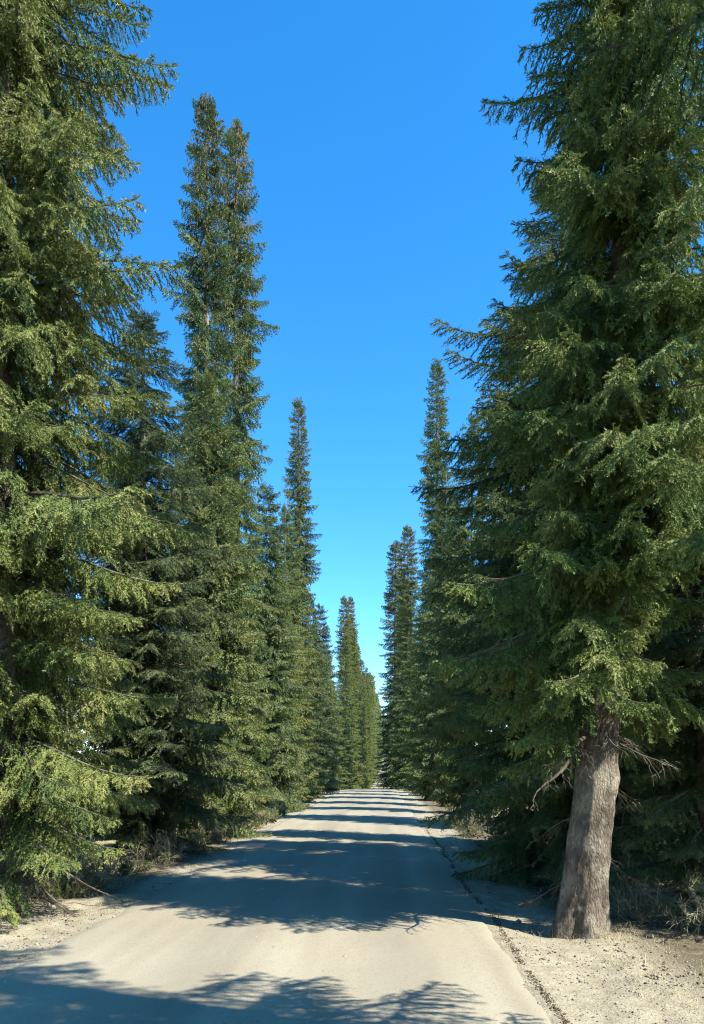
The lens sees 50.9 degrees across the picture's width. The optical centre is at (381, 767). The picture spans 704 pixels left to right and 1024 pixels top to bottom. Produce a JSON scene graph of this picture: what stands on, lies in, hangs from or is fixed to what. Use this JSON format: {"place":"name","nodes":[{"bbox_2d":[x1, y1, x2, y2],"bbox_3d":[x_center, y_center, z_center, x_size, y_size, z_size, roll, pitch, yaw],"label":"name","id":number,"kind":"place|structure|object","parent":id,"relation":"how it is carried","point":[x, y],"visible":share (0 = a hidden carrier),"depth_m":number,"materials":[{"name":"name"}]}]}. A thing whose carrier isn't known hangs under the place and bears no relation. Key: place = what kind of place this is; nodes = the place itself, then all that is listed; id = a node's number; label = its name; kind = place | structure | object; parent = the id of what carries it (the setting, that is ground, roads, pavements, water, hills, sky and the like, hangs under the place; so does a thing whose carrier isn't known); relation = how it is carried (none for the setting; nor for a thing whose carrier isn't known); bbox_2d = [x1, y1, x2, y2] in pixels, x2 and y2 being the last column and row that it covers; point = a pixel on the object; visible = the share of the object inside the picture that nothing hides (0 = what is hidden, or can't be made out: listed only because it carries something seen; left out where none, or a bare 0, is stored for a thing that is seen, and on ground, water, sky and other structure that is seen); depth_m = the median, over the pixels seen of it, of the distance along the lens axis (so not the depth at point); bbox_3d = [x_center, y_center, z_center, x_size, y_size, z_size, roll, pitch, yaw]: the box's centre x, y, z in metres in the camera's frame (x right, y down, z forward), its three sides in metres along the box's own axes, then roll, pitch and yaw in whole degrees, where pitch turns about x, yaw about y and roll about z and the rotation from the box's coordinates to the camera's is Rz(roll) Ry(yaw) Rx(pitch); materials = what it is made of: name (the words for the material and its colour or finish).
{"place":"outdoors","nodes":[
{"label":"outdoors","id":0,"kind":"place"},
{"bbox_2d":[30,871,96,898],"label":"shrub","id":1,"kind":"object","parent":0,"point":[57,891],"visible":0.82,"depth_m":10.39,"materials":[{"name":"green plant"}]},
{"bbox_2d":[0,757,551,1023],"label":"road","id":2,"kind":"structure","parent":0,"point":[176,958],"depth_m":7.37,"materials":[{"name":"grey asphalt"}]},
{"bbox_2d":[0,755,703,1023],"bbox_3d":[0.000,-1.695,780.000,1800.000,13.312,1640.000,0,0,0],"label":"ground","id":3,"kind":"structure","parent":0,"point":[545,972],"depth_m":7.99,"materials":[{"name":"beige gravel"}]},
{"bbox_2d":[19,548,61,870],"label":"spruce tree","id":4,"kind":"object","parent":3,"relation":"on","point":[27,724],"depth_m":13.75,"materials":[{"name":"green plant"}]},
{"bbox_2d":[20,456,93,846],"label":"spruce tree","id":5,"kind":"object","parent":3,"relation":"on","point":[59,701],"visible":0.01,"depth_m":18.38,"materials":[{"name":"green plant"}]},
{"bbox_2d":[26,837,113,886],"bbox_3d":[-5.128,1.520,11.759,1.793,1.184,1.552,0,0,34],"label":"shrub","id":6,"kind":"object","parent":3,"relation":"on","point":[82,862],"visible":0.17,"depth_m":11.88,"materials":[{"name":"green plant"}]},
{"bbox_2d":[34,827,107,874],"bbox_3d":[-5.641,1.552,13.177,1.536,1.092,2.132,0,0,-22],"label":"shrub","id":7,"kind":"object","parent":3,"relation":"on","point":[94,841],"visible":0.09,"depth_m":13.19,"materials":[{"name":"green plant"}]},
{"bbox_2d":[55,854,137,894],"bbox_3d":[-4.296,1.626,10.969,1.422,0.728,1.024,0,0,0],"label":"shrub","id":8,"kind":"object","parent":3,"relation":"on","point":[90,882],"visible":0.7,"depth_m":10.92,"materials":[{"name":"green plant"}]},
{"bbox_2d":[0,0,213,929],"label":"spruce tree","id":9,"kind":"object","parent":3,"relation":"on","point":[37,513],"visible":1,"depth_m":9.47,"materials":[{"name":"green plant"}]},
{"bbox_2d":[86,436,157,839],"bbox_3d":[-6.885,-3.351,20.724,3.081,11.813,3.371,0,0,31],"label":"spruce tree","id":10,"kind":"object","parent":3,"relation":"on","point":[110,838],"depth_m":20.12,"materials":[{"name":"green plant"}]},
{"bbox_2d":[89,844,156,876],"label":"shrub","id":11,"kind":"object","parent":3,"relation":"on","point":[126,869],"visible":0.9,"depth_m":12.82,"materials":[{"name":"green plant"}]},
{"bbox_2d":[25,304,253,859],"bbox_3d":[-5.041,-3.745,15.772,5.077,12.216,4.928,0,0,-36],"label":"spruce tree","id":12,"kind":"object","parent":3,"relation":"on","point":[163,643],"visible":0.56,"depth_m":15.41,"materials":[{"name":"green plant"}]},
{"bbox_2d":[124,828,193,864],"bbox_3d":[-4.359,1.614,14.333,1.270,0.969,1.467,0,0,11],"label":"shrub","id":13,"kind":"object","parent":3,"relation":"on","point":[168,847],"visible":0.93,"depth_m":14.47,"materials":[{"name":"green plant"}]},
{"bbox_2d":[171,823,216,854],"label":"shrub","id":14,"kind":"object","parent":3,"relation":"on","point":[196,843],"visible":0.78,"depth_m":16.14,"materials":[{"name":"green plant"}]},
{"bbox_2d":[167,822,221,844],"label":"shrub","id":15,"kind":"object","parent":3,"relation":"on","point":[203,832],"visible":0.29,"depth_m":17.56,"materials":[{"name":"green plant"}]},
{"bbox_2d":[159,93,256,817],"bbox_3d":[-5.506,-9.462,23.583,3.382,23.996,3.425,0,0,-31],"label":"spruce tree","id":16,"kind":"object","parent":3,"relation":"on","point":[198,307],"visible":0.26,"depth_m":23.21,"materials":[{"name":"green plant"}]},
{"bbox_2d":[150,367,276,841],"bbox_3d":[-4.715,-4.029,19.644,3.760,13.272,4.617,0,0,32],"label":"spruce tree","id":17,"kind":"object","parent":3,"relation":"on","point":[229,708],"visible":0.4,"depth_m":19.33,"materials":[{"name":"green plant"}]},
{"bbox_2d":[199,817,242,842],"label":"shrub","id":18,"kind":"object","parent":3,"relation":"on","point":[221,834],"visible":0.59,"depth_m":18.35,"materials":[{"name":"green plant"}]},
{"bbox_2d":[196,117,282,818],"bbox_3d":[-5.153,-10.027,25.615,3.574,25.233,3.619,0,0,-23],"label":"spruce tree","id":19,"kind":"object","parent":3,"relation":"on","point":[245,363],"visible":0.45,"depth_m":25.66,"materials":[{"name":"green plant"}]},
{"bbox_2d":[242,809,269,828],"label":"shrub","id":20,"kind":"object","parent":3,"relation":"on","point":[261,827],"visible":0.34,"depth_m":22.41,"materials":[{"name":"plant"}]},
{"bbox_2d":[250,804,284,822],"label":"shrub","id":21,"kind":"object","parent":3,"relation":"on","point":[276,818],"visible":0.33,"depth_m":24.87,"materials":[{"name":"green plant"}]},
{"bbox_2d":[261,800,286,816],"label":"shrub","id":22,"kind":"object","parent":3,"relation":"on","point":[281,811],"visible":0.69,"depth_m":28.01,"materials":[{"name":"green plant"}]},
{"bbox_2d":[242,481,317,812],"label":"spruce tree","id":23,"kind":"object","parent":3,"relation":"on","point":[283,758],"visible":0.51,"depth_m":30.15,"materials":[{"name":"green plant"}]},
{"bbox_2d":[261,572,313,806],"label":"spruce tree","id":24,"kind":"object","parent":3,"relation":"on","point":[302,741],"visible":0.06,"depth_m":34.54,"materials":[{"name":"green plant"}]},
{"bbox_2d":[272,503,324,801],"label":"spruce tree","id":25,"kind":"object","parent":3,"relation":"on","point":[295,592],"visible":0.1,"depth_m":38.85,"materials":[{"name":"green plant"}]},
{"bbox_2d":[287,793,309,810],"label":"shrub","id":26,"kind":"object","parent":3,"relation":"on","point":[305,805],"visible":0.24,"depth_m":31.82,"materials":[{"name":"green plant"}]},
{"bbox_2d":[281,397,329,798],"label":"spruce tree","id":27,"kind":"object","parent":3,"relation":"on","point":[301,520],"visible":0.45,"depth_m":43.82,"materials":[{"name":"green plant"}]},
{"bbox_2d":[302,600,341,794],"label":"spruce tree","id":28,"kind":"object","parent":3,"relation":"on","point":[323,751],"visible":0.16,"depth_m":50.77,"materials":[{"name":"green plant"}]},
{"bbox_2d":[311,603,346,791],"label":"spruce tree","id":29,"kind":"object","parent":3,"relation":"on","point":[333,763],"visible":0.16,"depth_m":57.24,"materials":[{"name":"green plant"}]},
{"bbox_2d":[326,648,347,789],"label":"spruce tree","id":30,"kind":"object","parent":3,"relation":"on","point":[338,738],"visible":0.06,"depth_m":63.91,"materials":[{"name":"green plant"}]},
{"bbox_2d":[328,680,347,788],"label":"spruce tree","id":31,"kind":"object","parent":3,"relation":"on","point":[342,751],"visible":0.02,"depth_m":70.27,"materials":[{"name":"green plant"}]},
{"bbox_2d":[336,697,347,788],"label":"spruce tree","id":32,"kind":"object","parent":3,"relation":"on","point":[344,761],"visible":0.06,"depth_m":75.95,"materials":[{"name":"green plant"}]},
{"bbox_2d":[330,595,358,788],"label":"spruce tree","id":33,"kind":"object","parent":3,"relation":"on","point":[343,652],"visible":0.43,"depth_m":91.81,"materials":[{"name":"green plant"}]},
{"bbox_2d":[339,695,356,788],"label":"spruce tree","id":34,"kind":"object","parent":3,"relation":"on","point":[348,742],"visible":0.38,"depth_m":81.47,"materials":[{"name":"green plant"}]},
{"bbox_2d":[341,718,356,788],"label":"spruce tree","id":35,"kind":"object","parent":3,"relation":"on","point":[350,763],"visible":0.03,"depth_m":89.06,"materials":[{"name":"green plant"}]},
{"bbox_2d":[338,620,360,785],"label":"spruce tree","id":36,"kind":"object","parent":3,"relation":"on","point":[353,712],"visible":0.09,"depth_m":95.50,"materials":[{"name":"green plant"}]},
{"bbox_2d":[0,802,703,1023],"bbox_3d":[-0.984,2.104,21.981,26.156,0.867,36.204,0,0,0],"label":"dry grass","id":37,"kind":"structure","parent":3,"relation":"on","point":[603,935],"depth_m":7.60,"materials":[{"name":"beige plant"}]},
{"bbox_2d":[345,616,363,785],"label":"spruce tree","id":38,"kind":"object","parent":3,"relation":"on","point":[358,703],"visible":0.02,"depth_m":102.69,"materials":[{"name":"green plant"}]},
{"bbox_2d":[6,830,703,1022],"bbox_3d":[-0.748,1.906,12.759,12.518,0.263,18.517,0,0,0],"label":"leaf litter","id":39,"kind":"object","parent":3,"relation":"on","point":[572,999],"visible":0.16,"depth_m":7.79,"materials":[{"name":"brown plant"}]},
{"bbox_2d":[345,595,369,788],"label":"spruce tree","id":40,"kind":"object","parent":3,"relation":"on","point":[354,649],"visible":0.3,"depth_m":98.77,"materials":[{"name":"green plant"}]},
{"bbox_2d":[353,635,368,788],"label":"spruce tree","id":41,"kind":"object","parent":3,"relation":"on","point":[360,711],"visible":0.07,"depth_m":108.64,"materials":[{"name":"green plant"}]},
{"bbox_2d":[355,658,369,786],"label":"spruce tree","id":42,"kind":"object","parent":3,"relation":"on","point":[361,720],"visible":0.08,"depth_m":114.24,"materials":[{"name":"green plant"}]},
{"bbox_2d":[357,645,368,787],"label":"spruce tree","id":43,"kind":"object","parent":3,"relation":"on","point":[363,736],"visible":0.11,"depth_m":120.47,"materials":[{"name":"green plant"}]},
{"bbox_2d":[358,660,371,788],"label":"spruce tree","id":44,"kind":"object","parent":3,"relation":"on","point":[365,739],"visible":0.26,"depth_m":126.71,"materials":[{"name":"green plant"}]},
{"bbox_2d":[359,672,372,788],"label":"spruce tree","id":45,"kind":"object","parent":3,"relation":"on","point":[366,698],"visible":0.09,"depth_m":133.92,"materials":[{"name":"green plant"}]},
{"bbox_2d":[362,668,375,787],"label":"spruce tree","id":46,"kind":"object","parent":3,"relation":"on","point":[369,728],"visible":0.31,"depth_m":141.17,"materials":[{"name":"green plant"}]},
{"bbox_2d":[367,676,373,784],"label":"spruce tree","id":47,"kind":"object","parent":3,"relation":"on","point":[371,727],"visible":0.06,"depth_m":148.56,"materials":[{"name":"green plant"}]},
{"bbox_2d":[369,672,376,782],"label":"spruce tree","id":48,"kind":"object","parent":3,"relation":"on","point":[372,703],"visible":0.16,"depth_m":155.57,"materials":[{"name":"green plant"}]},
{"bbox_2d":[369,674,379,777],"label":"spruce tree","id":49,"kind":"object","parent":3,"relation":"on","point":[372,678],"visible":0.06,"depth_m":174.79,"materials":[{"name":"green plant"}]},
{"bbox_2d":[371,708,378,781],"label":"spruce tree","id":50,"kind":"object","parent":3,"relation":"on","point":[375,734],"visible":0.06,"depth_m":161.47,"materials":[{"name":"green plant"}]},
{"bbox_2d":[371,682,378,779],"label":"spruce tree","id":51,"kind":"object","parent":3,"relation":"on","point":[374,698],"visible":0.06,"depth_m":167.79,"materials":[{"name":"green plant"}]},
{"bbox_2d":[375,699,379,750],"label":"spruce tree","id":52,"kind":"object","parent":3,"relation":"on","point":[377,718],"visible":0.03,"depth_m":214.31,"materials":[{"name":"green plant"}]},
{"bbox_2d":[376,695,380,757],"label":"spruce tree","id":53,"kind":"object","parent":3,"relation":"on","point":[378,717],"visible":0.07,"depth_m":233.58,"materials":[{"name":"green plant"}]},
{"bbox_2d":[372,540,406,788],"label":"spruce tree","id":54,"kind":"object","parent":3,"relation":"on","point":[392,608],"visible":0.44,"depth_m":72.67,"materials":[{"name":"green plant"}]},
{"bbox_2d":[384,525,421,789],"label":"spruce tree","id":55,"kind":"object","parent":3,"relation":"on","point":[409,596],"visible":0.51,"depth_m":66.20,"materials":[{"name":"green plant"}]},
{"bbox_2d":[395,637,416,790],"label":"spruce tree","id":56,"kind":"object","parent":3,"relation":"on","point":[403,715],"visible":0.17,"depth_m":59.87,"materials":[{"name":"green plant"}]},
{"bbox_2d":[399,613,424,791],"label":"spruce tree","id":57,"kind":"object","parent":3,"relation":"on","point":[407,704],"visible":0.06,"depth_m":53.92,"materials":[{"name":"green plant"}]},
{"bbox_2d":[402,591,429,791],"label":"spruce tree","id":58,"kind":"object","parent":3,"relation":"on","point":[414,720],"visible":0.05,"depth_m":47.89,"materials":[{"name":"green plant"}]},
{"bbox_2d":[401,357,456,800],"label":"spruce tree","id":59,"kind":"object","parent":3,"relation":"on","point":[436,426],"visible":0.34,"depth_m":41.81,"materials":[{"name":"green plant"}]},
{"bbox_2d":[412,477,456,805],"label":"spruce tree","id":60,"kind":"object","parent":3,"relation":"on","point":[426,765],"visible":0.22,"depth_m":35.46,"materials":[{"name":"green plant"}]},
{"bbox_2d":[422,499,477,811],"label":"spruce tree","id":61,"kind":"object","parent":3,"relation":"on","point":[446,799],"visible":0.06,"depth_m":30.05,"materials":[{"name":"green plant"}]},
{"bbox_2d":[414,411,499,822],"bbox_3d":[2.964,-4.809,24.455,3.545,14.095,3.193,0,0,-9],"label":"spruce tree","id":62,"kind":"object","parent":3,"relation":"on","point":[458,787],"visible":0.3,"depth_m":24.36,"materials":[{"name":"green plant"}]},
{"bbox_2d":[445,814,480,828],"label":"shrub","id":63,"kind":"object","parent":3,"relation":"on","point":[462,822],"visible":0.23,"depth_m":22.22,"materials":[{"name":"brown plant"}]},
{"bbox_2d":[449,809,489,837],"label":"shrub","id":64,"kind":"object","parent":3,"relation":"on","point":[473,833],"visible":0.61,"depth_m":19.74,"materials":[{"name":"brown plant"}]},
{"bbox_2d":[470,829,509,848],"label":"shrub","id":65,"kind":"object","parent":3,"relation":"on","point":[484,844],"visible":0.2,"depth_m":16.39,"materials":[{"name":"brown plant"}]},
{"bbox_2d":[452,322,543,839],"bbox_3d":[3.057,-4.271,17.499,3.255,12.944,2.932,0,0,20],"label":"spruce tree","id":66,"kind":"object","parent":3,"relation":"on","point":[496,777],"visible":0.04,"depth_m":17.57,"materials":[{"name":"green plant"}]},
{"bbox_2d":[427,830,572,1023],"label":"edge debris","id":67,"kind":"object","parent":3,"relation":"on","point":[565,1021],"visible":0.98,"depth_m":7.06,"materials":[{"name":"beige gravel"}]},
{"bbox_2d":[409,166,697,885],"bbox_3d":[3.050,-3.853,12.348,5.224,12.530,5.381,0,0,-15],"label":"spruce tree","id":68,"kind":"object","parent":3,"relation":"on","point":[550,812],"visible":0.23,"depth_m":11.93,"materials":[{"name":"green plant"}]},
{"bbox_2d":[425,0,703,939],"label":"spruce tree","id":69,"kind":"object","parent":3,"relation":"on","point":[629,320],"visible":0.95,"depth_m":7.89,"materials":[{"name":"green plant"}]},
{"bbox_2d":[532,856,623,893],"bbox_3d":[2.956,1.683,11.021,1.304,0.861,1.129,0,0,-17],"label":"shrub","id":70,"kind":"object","parent":3,"relation":"on","point":[554,878],"visible":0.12,"depth_m":10.99,"materials":[{"name":"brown plant"}]},
{"bbox_2d":[541,0,703,595],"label":"spruce tree","id":71,"kind":"object","parent":3,"relation":"on","point":[662,30],"visible":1,"depth_m":3.67,"materials":[{"name":"green plant"}]},
{"bbox_2d":[609,852,666,890],"bbox_3d":[4.097,1.550,11.649,1.346,0.928,1.781,0,0,-1],"label":"shrub","id":72,"kind":"object","parent":3,"relation":"on","point":[619,867],"visible":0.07,"depth_m":11.46,"materials":[{"name":"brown plant"}]},
{"bbox_2d":[611,569,679,872],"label":"spruce tree","id":73,"kind":"object","parent":3,"relation":"on","point":[631,803],"depth_m":13.55,"materials":[{"name":"green plant"}]},
{"bbox_2d":[609,848,685,909],"bbox_3d":[3.437,1.558,10.077,1.408,1.001,1.955,0,0,39],"label":"shrub","id":74,"kind":"object","parent":3,"relation":"on","point":[622,889],"visible":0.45,"depth_m":9.89,"materials":[{"name":"plant"}]},
{"bbox_2d":[609,875,696,927],"bbox_3d":[3.175,1.637,8.918,1.024,0.728,1.422,0,0,-28],"label":"shrub","id":75,"kind":"object","parent":3,"relation":"on","point":[653,915],"visible":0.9,"depth_m":8.85,"materials":[{"name":"green plant"}]},
{"bbox_2d":[609,347,703,912],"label":"spruce tree","id":76,"kind":"object","parent":3,"relation":"on","point":[688,645],"visible":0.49,"depth_m":9.73,"materials":[{"name":"green plant"}]},
{"bbox_2d":[650,343,701,835],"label":"spruce tree","id":77,"kind":"object","parent":3,"relation":"on","point":[680,557],"depth_m":15.39,"materials":[{"name":"green plant"}]},
{"bbox_2d":[658,874,703,936],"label":"shrub","id":78,"kind":"object","parent":3,"relation":"on","point":[682,918],"visible":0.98,"depth_m":8.23,"materials":[{"name":"green plant"}]},
{"bbox_2d":[669,662,700,895],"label":"spruce tree","id":79,"kind":"object","parent":3,"relation":"on","point":[692,794],"visible":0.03,"depth_m":11.04,"materials":[{"name":"green plant"}]},
{"bbox_2d":[677,862,703,913],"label":"shrub","id":80,"kind":"object","parent":3,"relation":"on","point":[688,888],"visible":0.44,"depth_m":9.12,"materials":[{"name":"green plant"}]},
{"bbox_2d":[14,0,703,753],"label":"sky","id":81,"kind":"structure","parent":0,"point":[388,203],"materials":[{"name":"blue"}]}
]}

